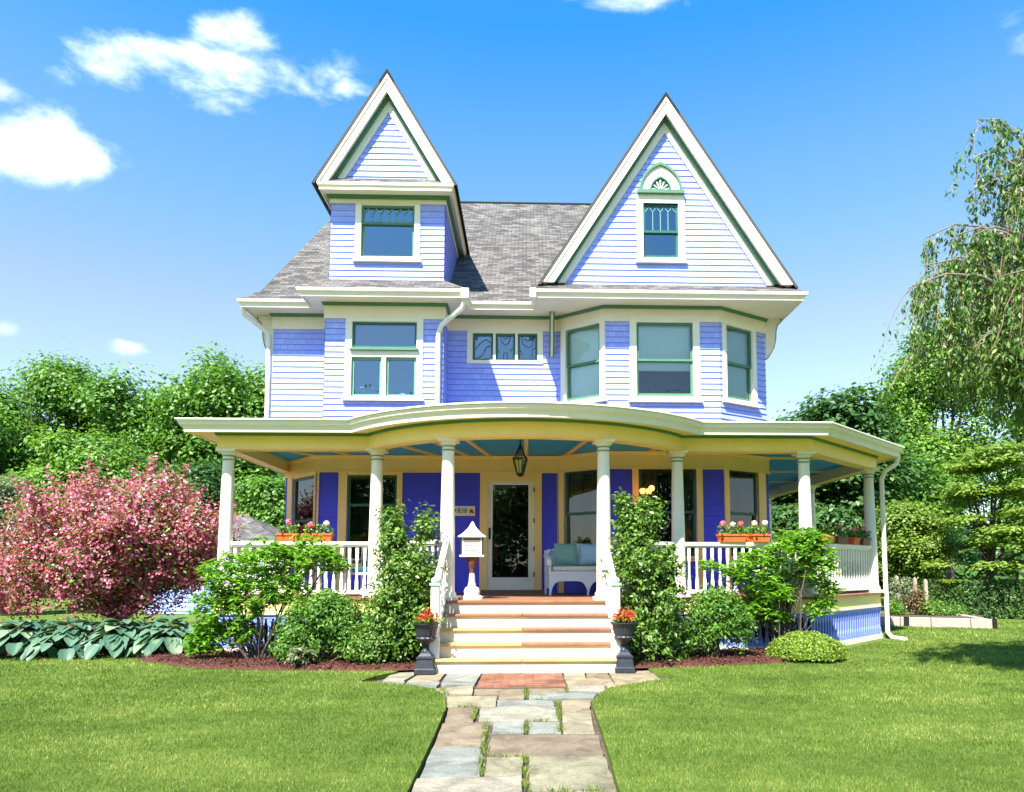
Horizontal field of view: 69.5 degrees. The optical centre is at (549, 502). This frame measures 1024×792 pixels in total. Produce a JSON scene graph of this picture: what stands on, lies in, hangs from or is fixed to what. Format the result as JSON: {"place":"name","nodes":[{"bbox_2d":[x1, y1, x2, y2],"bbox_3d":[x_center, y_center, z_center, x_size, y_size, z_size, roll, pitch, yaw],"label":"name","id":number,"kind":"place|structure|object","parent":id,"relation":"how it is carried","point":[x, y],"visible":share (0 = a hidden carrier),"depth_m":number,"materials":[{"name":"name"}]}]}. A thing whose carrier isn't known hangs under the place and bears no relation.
{"place":"outdoors","nodes":[
{"label":"outdoors","id":0,"kind":"place"},
{"bbox_2d":[320,565,351,595],"bbox_3d":[-3.709,1.351,12.771,0.500,0.535,0.400,0,-5,-2],"label":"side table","id":1,"kind":"object","parent":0,"point":[344,581],"visible":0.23,"depth_m":12.60,"materials":[{"name":"white wood"}]},
{"bbox_2d":[350,547,389,594],"bbox_3d":[-3.219,1.219,13.244,0.580,0.880,0.560,-1,-5,10],"label":"porch chair","id":2,"kind":"object","parent":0,"point":[360,570],"visible":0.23,"depth_m":13.18,"materials":[{"name":"wicker"}]},
{"bbox_2d":[0,585,1023,791],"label":"lawn","id":3,"kind":"structure","parent":0,"point":[189,618],"depth_m":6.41,"materials":[{"name":"green plant"}]},
{"bbox_2d":[0,470,41,615],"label":"flowering tree","id":4,"kind":"object","parent":3,"relation":"on","point":[8,490],"visible":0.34,"depth_m":21.25,"materials":[{"name":"pink plant"}]},
{"bbox_2d":[0,375,52,483],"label":"deciduous tree","id":5,"kind":"object","parent":3,"relation":"on","point":[11,435],"visible":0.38,"depth_m":32.55,"materials":[{"name":"green plant"}]},
{"bbox_2d":[0,337,134,595],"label":"deciduous tree","id":6,"kind":"object","parent":3,"relation":"on","point":[56,395],"visible":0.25,"depth_m":35.98,"materials":[{"name":"green plant"}]},
{"bbox_2d":[5,417,178,609],"bbox_3d":[-15.358,0.405,24.449,6.068,6.378,5.035,0,-5,-2],"label":"deciduous tree","id":7,"kind":"object","parent":3,"relation":"on","point":[66,454],"visible":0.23,"depth_m":23.71,"materials":[{"name":"green plant"}]},
{"bbox_2d":[0,625,200,656],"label":"mulch bed","id":8,"kind":"object","parent":3,"relation":"on","point":[47,655],"visible":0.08,"depth_m":11.72,"materials":[{"name":"brown soil"}]},
{"bbox_2d":[0,627,27,653],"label":"hosta","id":9,"kind":"object","parent":8,"relation":"on","point":[2,648],"visible":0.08,"depth_m":11.79,"materials":[{"name":"green plant"}]},
{"bbox_2d":[0,619,67,657],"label":"hosta","id":10,"kind":"object","parent":8,"relation":"on","point":[12,649],"visible":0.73,"depth_m":11.56,"materials":[{"name":"green plant"}]},
{"bbox_2d":[3,619,69,650],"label":"hosta","id":11,"kind":"object","parent":8,"relation":"on","point":[23,640],"visible":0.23,"depth_m":11.99,"materials":[{"name":"green plant"}]},
{"bbox_2d":[16,618,108,660],"bbox_3d":[-7.695,2.201,11.809,1.267,0.692,1.379,0,-5,-2],"label":"hosta","id":12,"kind":"object","parent":8,"relation":"on","point":[69,636],"visible":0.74,"depth_m":11.49,"materials":[{"name":"green plant"}]},
{"bbox_2d":[62,620,120,652],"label":"hosta","id":13,"kind":"object","parent":8,"relation":"on","point":[96,623],"visible":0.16,"depth_m":12.13,"materials":[{"name":"green plant"}]},
{"bbox_2d":[74,618,166,659],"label":"hosta","id":14,"kind":"object","parent":8,"relation":"on","point":[115,645],"visible":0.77,"depth_m":11.54,"materials":[{"name":"green plant"}]},
{"bbox_2d":[0,452,247,627],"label":"crabapple tree","id":15,"kind":"object","parent":8,"relation":"on","point":[120,553],"visible":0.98,"depth_m":14.11,"materials":[{"name":"pink plant"}]},
{"bbox_2d":[104,620,172,653],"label":"hosta","id":16,"kind":"object","parent":8,"relation":"on","point":[145,623],"visible":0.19,"depth_m":12.25,"materials":[{"name":"green plant"}]},
{"bbox_2d":[43,361,189,476],"bbox_3d":[-19.202,-1.019,34.679,8.140,10.981,7.481,0,-5,-2],"label":"deciduous tree","id":17,"kind":"object","parent":3,"relation":"on","point":[131,418],"visible":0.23,"depth_m":33.65,"materials":[{"name":"green plant"}]},
{"bbox_2d":[153,456,241,520],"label":"deciduous tree","id":18,"kind":"object","parent":3,"relation":"on","point":[207,474],"visible":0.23,"depth_m":28.10,"materials":[{"name":"green plant"}]},
{"bbox_2d":[127,336,284,511],"bbox_3d":[-14.771,-1.696,33.802,7.726,12.181,7.024,-2,-6,26],"label":"deciduous tree","id":19,"kind":"object","parent":3,"relation":"on","point":[223,388],"visible":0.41,"depth_m":32.43,"materials":[{"name":"green plant"}]},
{"bbox_2d":[145,515,282,613],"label":"garden shed","id":20,"kind":"structure","parent":3,"relation":"on","point":[253,528],"depth_m":22.38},
{"bbox_2d":[215,466,285,529],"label":"deciduous tree","id":21,"kind":"object","parent":3,"relation":"on","point":[264,499],"visible":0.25,"depth_m":25.81,"materials":[{"name":"green plant"}]},
{"bbox_2d":[137,651,415,670],"bbox_3d":[-4.057,2.362,11.148,4.846,0.050,2.114,-1,-5,11],"label":"mulch bed","id":22,"kind":"object","parent":3,"relation":"on","point":[336,666],"visible":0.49,"depth_m":10.25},
{"bbox_2d":[123,616,196,657],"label":"hosta","id":23,"kind":"object","parent":22,"relation":"on","point":[147,641],"visible":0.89,"depth_m":11.64,"materials":[{"name":"green plant"}]},
{"bbox_2d":[181,630,215,658],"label":"plant","id":24,"kind":"object","parent":22,"relation":"on","point":[190,645],"visible":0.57,"depth_m":10.91,"materials":[{"name":"green plant"}]},
{"bbox_2d":[183,533,352,658],"bbox_3d":[-4.219,1.423,11.072,2.503,1.931,1.096,0,-5,-2],"label":"leafy shrub","id":25,"kind":"object","parent":22,"relation":"on","point":[229,628],"visible":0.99,"depth_m":10.97,"materials":[{"name":"green plant"}]},
{"bbox_2d":[284,646,319,669],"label":"plant","id":26,"kind":"object","parent":22,"relation":"on","point":[295,657],"visible":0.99,"depth_m":10.18,"materials":[{"name":"green plant"}]},
{"bbox_2d":[262,583,373,661],"bbox_3d":[-3.246,1.836,10.722,1.784,1.309,1.181,0,-5,-2],"label":"rounded shrub","id":27,"kind":"object","parent":22,"relation":"on","point":[324,615],"visible":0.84,"depth_m":10.54,"materials":[{"name":"green plant"}]},
{"bbox_2d":[338,607,409,664],"bbox_3d":[-2.460,1.949,10.471,0.998,0.972,0.880,0,-5,-2],"label":"rounded shrub","id":28,"kind":"object","parent":22,"relation":"on","point":[374,650],"visible":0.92,"depth_m":10.34,"materials":[{"name":"green plant"}]},
{"bbox_2d":[357,499,449,663],"bbox_3d":[-2.145,1.182,10.849,1.384,2.486,1.361,0,-5,-2],"label":"holly shrub","id":29,"kind":"object","parent":22,"relation":"on","point":[400,562],"visible":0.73,"depth_m":10.68,"materials":[{"name":"green plant"}]},
{"bbox_2d":[4,509,1023,589],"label":"distant wood","id":30,"kind":"object","parent":3,"relation":"on","point":[974,557],"visible":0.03,"depth_m":48.34,"materials":[{"name":"green plant"}]},
{"bbox_2d":[19,548,1023,579],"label":"woodland","id":31,"kind":"object","parent":3,"relation":"on","point":[1020,573],"depth_m":60.97,"materials":[{"name":"green plant"}]},
{"bbox_2d":[174,69,907,673],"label":"house","id":32,"kind":"structure","parent":3,"relation":"on","point":[428,337],"depth_m":14.09,"materials":[{"name":"purple wood"}]},
{"bbox_2d":[276,519,300,541],"bbox_3d":[-4.353,0.466,12.320,0.388,0.384,0.386,0,-5,-2],"label":"flower box","id":33,"kind":"object","parent":32,"relation":"on","point":[284,535],"visible":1,"depth_m":12.23,"materials":[{"name":"ceramic"}]},
{"bbox_2d":[293,476,313,564],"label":"window","id":34,"kind":"structure","parent":32,"relation":"in","point":[303,487],"depth_m":15.17,"materials":[{"name":"clear glass"}]},
{"bbox_2d":[301,520,334,541],"bbox_3d":[-3.864,0.478,12.315,0.510,0.360,0.390,0,-5,-2],"label":"flower box","id":35,"kind":"object","parent":32,"relation":"on","point":[325,534],"visible":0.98,"depth_m":12.26,"materials":[{"name":"ceramic"}]},
{"bbox_2d":[351,357,381,395],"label":"window","id":36,"kind":"structure","parent":32,"relation":"in","point":[366,371],"depth_m":14.42,"materials":[{"name":"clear glass"}]},
{"bbox_2d":[346,475,396,565],"bbox_3d":[-3.452,0.360,14.631,1.010,1.798,0.785,0,-5,-2],"label":"window","id":37,"kind":"structure","parent":32,"relation":"in","point":[358,511],"depth_m":15.00,"materials":[{"name":"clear glass"}]},
{"bbox_2d":[352,322,416,347],"bbox_3d":[-3.124,-3.146,14.244,1.278,0.569,0.547,0,-5,-2],"label":"window","id":38,"kind":"structure","parent":32,"relation":"in","point":[365,334],"depth_m":14.51,"materials":[{"name":"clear glass"}]},
{"bbox_2d":[352,203,420,262],"bbox_3d":[-3.100,-5.140,14.375,1.295,1.168,0.635,0,-5,-2],"label":"window","id":39,"kind":"structure","parent":32,"relation":"in","point":[389,233],"depth_m":14.40,"materials":[{"name":"clear glass"}]},
{"bbox_2d":[386,358,415,395],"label":"window","id":40,"kind":"structure","parent":32,"relation":"in","point":[400,372],"depth_m":14.45,"materials":[{"name":"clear glass"}]},
{"bbox_2d":[458,521,486,599],"bbox_3d":[-1.195,0.898,11.454,0.424,1.208,0.351,0,-5,-2],"label":"mailbox","id":41,"kind":"object","parent":32,"relation":"on","point":[472,536],"visible":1,"depth_m":11.36,"materials":[{"name":"white wood"}]},
{"bbox_2d":[473,334,492,359],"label":"window","id":42,"kind":"structure","parent":32,"relation":"in","point":[482,343],"depth_m":15.19,"materials":[{"name":"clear glass"}]},
{"bbox_2d":[496,334,514,359],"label":"window","id":43,"kind":"structure","parent":32,"relation":"in","point":[505,343],"depth_m":15.19,"materials":[{"name":"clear glass"}]},
{"bbox_2d":[487,481,534,589],"bbox_3d":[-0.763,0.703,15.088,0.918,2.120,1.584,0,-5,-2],"label":"front door","id":44,"kind":"structure","parent":32,"relation":"in","point":[510,539],"depth_m":15.82,"materials":[{"name":"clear glass"}]},
{"bbox_2d":[512,439,527,476],"bbox_3d":[-0.474,-0.752,12.103,0.258,0.673,0.263,0,-5,-2],"label":"porch lantern","id":45,"kind":"object","parent":32,"relation":"hanging from","point":[523,464],"visible":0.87,"depth_m":12.08,"materials":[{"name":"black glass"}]},
{"bbox_2d":[518,334,536,359],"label":"window","id":46,"kind":"structure","parent":32,"relation":"in","point":[527,343],"depth_m":15.26,"materials":[{"name":"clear glass"}]},
{"bbox_2d":[565,470,596,543],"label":"window","id":47,"kind":"structure","parent":32,"relation":"in","point":[580,486],"depth_m":14.40,"materials":[{"name":"clear glass"}]},
{"bbox_2d":[560,316,607,402],"bbox_3d":[0.673,-2.709,14.366,1.078,1.661,0.215,-4,-6,36],"label":"window","id":48,"kind":"structure","parent":32,"relation":"in","point":[582,343],"depth_m":14.44,"materials":[{"name":"clear glass"}]},
{"bbox_2d":[544,544,626,594],"bbox_3d":[0.650,1.203,13.341,1.499,0.931,0.790,1,-5,-8],"label":"wicker settee","id":49,"kind":"object","parent":32,"relation":"on","point":[584,574],"visible":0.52,"depth_m":13.00,"materials":[{"name":"white wicker"}]},
{"bbox_2d":[554,543,577,563],"bbox_3d":[0.304,0.929,13.316,0.420,0.400,0.140,1,-23,-10],"label":"pillow","id":50,"kind":"object","parent":49,"relation":"on","point":[565,553],"visible":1,"depth_m":13.26,"materials":[{"name":"teal fabric"}]},
{"bbox_2d":[579,544,596,563],"bbox_3d":[0.801,0.938,13.421,0.520,0.380,0.140,1,-21,-6],"label":"pillow","id":51,"kind":"object","parent":49,"relation":"on","point":[587,551],"visible":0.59,"depth_m":13.35,"materials":[{"name":"blue fabric"}]},
{"bbox_2d":[640,474,654,493],"bbox_3d":[1.813,-0.377,13.647,0.307,0.444,0.136,3,-6,-33],"label":"chandelier","id":52,"kind":"object","parent":32,"relation":"hanging from","point":[651,488],"visible":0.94,"depth_m":13.61,"materials":[{"name":"yellow glass"}]},
{"bbox_2d":[636,203,687,263],"bbox_3d":[2.133,-5.143,14.369,0.979,1.223,0.635,0,-5,-2],"label":"window","id":53,"kind":"structure","parent":32,"relation":"in","point":[660,227],"depth_m":14.19,"materials":[{"name":"clear glass"}]},
{"bbox_2d":[629,315,702,402],"bbox_3d":[2.205,-2.716,14.330,1.407,1.693,0.635,0,-5,-2],"label":"window","id":54,"kind":"structure","parent":32,"relation":"in","point":[665,350],"depth_m":14.19,"materials":[{"name":"clear glass"}]},
{"bbox_2d":[639,469,699,558],"bbox_3d":[2.217,0.211,14.150,1.145,1.741,0.785,0,-5,-2],"label":"window","id":55,"kind":"structure","parent":32,"relation":"in","point":[661,479],"depth_m":14.05,"materials":[{"name":"clear glass"}]},
{"bbox_2d":[715,520,746,541],"bbox_3d":[3.096,0.489,12.505,0.506,0.371,0.335,0,-5,-2],"label":"flower box","id":56,"kind":"object","parent":32,"relation":"on","point":[727,536],"visible":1,"depth_m":12.45,"materials":[{"name":"ceramic"}]},
{"bbox_2d":[719,318,760,407],"bbox_3d":[3.588,-2.685,14.613,1.002,1.645,0.635,3,-6,-33],"label":"window","id":57,"kind":"structure","parent":32,"relation":"in","point":[739,356],"depth_m":14.54,"materials":[{"name":"clear glass"}]},
{"bbox_2d":[722,470,758,558],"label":"window","id":58,"kind":"structure","parent":32,"relation":"in","point":[743,485],"depth_m":14.45,"materials":[{"name":"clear glass"}]},
{"bbox_2d":[742,526,752,541],"bbox_3d":[3.417,0.542,12.696,0.248,0.300,0.371,0,-5,-2],"label":"flower box","id":59,"kind":"object","parent":32,"relation":"on","point":[748,539],"visible":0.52,"depth_m":12.63,"materials":[{"name":"ceramic"}]},
{"bbox_2d":[749,520,771,541],"bbox_3d":[3.586,0.484,12.509,0.355,0.381,0.361,0,-5,-2],"label":"flower box","id":60,"kind":"object","parent":32,"relation":"on","point":[760,536],"visible":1,"depth_m":12.46,"materials":[{"name":"ceramic"}]},
{"bbox_2d":[819,527,837,542],"bbox_3d":[4.984,0.582,13.187,0.323,0.305,0.340,-5,-7,43],"label":"flower box","id":61,"kind":"object","parent":32,"relation":"on","point":[827,531],"visible":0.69,"depth_m":13.18,"materials":[{"name":"ceramic"}]},
{"bbox_2d":[830,525,851,543],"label":"potted plant","id":62,"kind":"object","parent":32,"relation":"on","point":[840,538],"visible":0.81,"depth_m":13.54,"materials":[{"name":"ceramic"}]},
{"bbox_2d":[845,527,862,544],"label":"potted plant","id":63,"kind":"object","parent":32,"relation":"on","point":[853,539],"visible":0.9,"depth_m":14.02,"materials":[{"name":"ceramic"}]},
{"bbox_2d":[856,526,874,545],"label":"potted plant","id":64,"kind":"object","parent":32,"relation":"on","point":[864,540],"visible":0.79,"depth_m":14.39,"materials":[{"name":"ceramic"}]},
{"bbox_2d":[634,649,799,667],"bbox_3d":[2.823,2.393,11.509,3.978,0.050,1.697,2,-5,-17],"label":"mulch bed","id":65,"kind":"object","parent":3,"relation":"on","point":[695,663],"visible":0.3,"depth_m":10.66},
{"bbox_2d":[0,647,792,667],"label":"mulch chips","id":66,"kind":"object","parent":65,"relation":"on","point":[269,658],"visible":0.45,"depth_m":10.80,"materials":[{"name":"brown wood"}]},
{"bbox_2d":[591,486,700,664],"bbox_3d":[1.442,1.130,10.974,1.648,2.751,1.367,0,-5,-2],"label":"holly shrub","id":67,"kind":"object","parent":65,"relation":"on","point":[656,613],"visible":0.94,"depth_m":10.81,"materials":[{"name":"green plant"}]},
{"bbox_2d":[677,581,764,656],"bbox_3d":[2.545,1.842,11.245,1.524,1.286,1.038,0,-5,-2],"label":"rounded shrub","id":68,"kind":"object","parent":65,"relation":"on","point":[729,614],"visible":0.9,"depth_m":11.09,"materials":[{"name":"green plant"}]},
{"bbox_2d":[698,525,847,639],"bbox_3d":[3.600,1.414,11.941,2.447,2.096,1.102,0,-5,-2],"label":"leafy shrub","id":69,"kind":"object","parent":65,"relation":"on","point":[808,543],"visible":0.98,"depth_m":11.84,"materials":[{"name":"green plant"}]},
{"bbox_2d":[765,630,848,661],"bbox_3d":[3.909,2.174,11.242,1.240,0.458,1.122,0,-5,-2],"label":"boxwood ball","id":70,"kind":"object","parent":65,"relation":"on","point":[810,646],"visible":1,"depth_m":10.91,"materials":[{"name":"green plant"}]},
{"bbox_2d":[771,503,888,578],"bbox_3d":[8.885,1.769,24.254,4.511,3.614,3.910,0,-5,-2],"label":"deciduous tree","id":71,"kind":"object","parent":3,"relation":"on","point":[826,517],"visible":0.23,"depth_m":23.57,"materials":[{"name":"green plant"}]},
{"bbox_2d":[767,382,984,530],"bbox_3d":[10.767,-0.176,27.443,9.560,8.031,8.351,0,-5,-2],"label":"chestnut tree","id":72,"kind":"object","parent":3,"relation":"on","point":[853,412],"visible":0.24,"depth_m":26.00,"materials":[{"name":"green plant"}]},
{"bbox_2d":[848,495,970,612],"bbox_3d":[11.225,1.657,23.306,3.621,3.698,3.106,0,-5,-2],"label":"tree","id":73,"kind":"object","parent":3,"relation":"on","point":[913,536],"visible":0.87,"depth_m":22.74,"materials":[{"name":"green plant"}]},
{"bbox_2d":[913,577,916,612],"bbox_3d":[10.527,2.727,21.184,0.080,1.150,0.080,0,-5,-2],"label":"garden post","id":74,"kind":"object","parent":3,"relation":"on","point":[915,582],"visible":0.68,"depth_m":21.18,"materials":[{"name":"white wood"}]},
{"bbox_2d":[923,579,927,598],"bbox_3d":[10.838,2.752,21.192,0.080,1.100,0.080,0,-5,-2],"label":"garden post","id":75,"kind":"object","parent":3,"relation":"on","point":[925,583],"visible":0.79,"depth_m":21.18,"materials":[{"name":"white wood"}]},
{"bbox_2d":[877,439,993,588],"bbox_3d":[16.909,0.738,33.660,5.812,7.304,5.497,-4,-6,39],"label":"deciduous tree","id":76,"kind":"object","parent":3,"relation":"on","point":[930,498],"visible":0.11,"depth_m":32.62,"materials":[{"name":"green plant"}]},
{"bbox_2d":[861,307,1014,578],"bbox_3d":[20.025,-2.646,37.303,9.120,14.672,8.262,0,-5,-2],"label":"deciduous tree","id":77,"kind":"object","parent":3,"relation":"on","point":[963,440],"visible":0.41,"depth_m":36.34,"materials":[{"name":"green plant"}]},
{"bbox_2d":[880,613,997,628],"bbox_3d":[9.033,2.918,18.436,3.431,0.250,2.230,-2,-5,22],"label":"raised bed","id":78,"kind":"object","parent":3,"relation":"on","point":[966,621],"visible":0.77,"depth_m":17.33,"materials":[{"name":"wood"}]},
{"bbox_2d":[881,595,910,615],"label":"garden plant","id":79,"kind":"object","parent":78,"relation":"on","point":[896,608],"visible":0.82,"depth_m":18.88,"materials":[{"name":"green plant"}]},
{"bbox_2d":[883,574,918,611],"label":"garden plant","id":80,"kind":"object","parent":78,"relation":"on","point":[900,586],"visible":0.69,"depth_m":19.36,"materials":[{"name":"green plant"}]},
{"bbox_2d":[900,584,932,614],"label":"garden plant","id":81,"kind":"object","parent":78,"relation":"on","point":[917,598],"visible":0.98,"depth_m":19.07,"materials":[{"name":"brown plant"}]},
{"bbox_2d":[914,596,956,615],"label":"garden plant","id":82,"kind":"object","parent":78,"relation":"on","point":[934,609],"visible":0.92,"depth_m":18.81,"materials":[{"name":"green plant"}]},
{"bbox_2d":[942,602,972,615],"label":"garden plant","id":83,"kind":"object","parent":78,"relation":"on","point":[958,610],"visible":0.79,"depth_m":18.70,"materials":[{"name":"green plant"}]},
{"bbox_2d":[871,117,1023,440],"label":"weeping tree","id":84,"kind":"object","parent":3,"relation":"on","point":[998,307],"visible":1,"depth_m":8.91,"materials":[{"name":"green plant"}]},
{"bbox_2d":[905,440,1023,579],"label":"dogwood tree","id":85,"kind":"object","parent":3,"relation":"on","point":[1003,535],"visible":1,"depth_m":20.78,"materials":[{"name":"green plant"}]},
{"bbox_2d":[917,578,1023,619],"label":"clipped hedge","id":86,"kind":"object","parent":3,"relation":"on","point":[995,599],"visible":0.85,"depth_m":20.29,"materials":[{"name":"green plant"}]},
{"bbox_2d":[970,402,1023,559],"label":"deciduous tree","id":87,"kind":"object","parent":3,"relation":"on","point":[997,473],"visible":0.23,"depth_m":33.51,"materials":[{"name":"green plant"}]},
{"bbox_2d":[0,0,1023,532],"label":"sky","id":88,"kind":"structure","parent":0,"point":[160,160],"materials":[{"name":"blue"}]},
{"bbox_2d":[476,673,565,689],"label":"brick paving","id":89,"kind":"structure","parent":0,"point":[516,680],"depth_m":9.30,"materials":[{"name":"red brick"}]},
{"bbox_2d":[374,668,669,791],"bbox_3d":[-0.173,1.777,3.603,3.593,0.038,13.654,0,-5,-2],"label":"flagstone path","id":90,"kind":"structure","parent":0,"point":[571,756],"depth_m":6.26,"materials":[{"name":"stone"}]},
{"bbox_2d":[408,603,443,674],"bbox_3d":[-1.675,1.844,10.022,0.506,0.943,0.497,0,-5,-2],"label":"garden urn","id":91,"kind":"object","parent":90,"relation":"on","point":[425,629],"visible":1,"depth_m":9.92,"materials":[{"name":"metal"}]},
{"bbox_2d":[440,672,616,791],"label":"grass","id":92,"kind":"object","parent":90,"relation":"on","point":[526,757],"visible":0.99,"depth_m":5.99,"materials":[{"name":"green plant"}]},
{"bbox_2d":[609,607,638,672],"bbox_3d":[1.028,1.880,10.180,0.432,0.899,0.390,0,-5,-2],"label":"garden urn","id":93,"kind":"object","parent":90,"relation":"on","point":[623,628],"visible":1,"depth_m":10.07,"materials":[{"name":"metal"}]}
]}

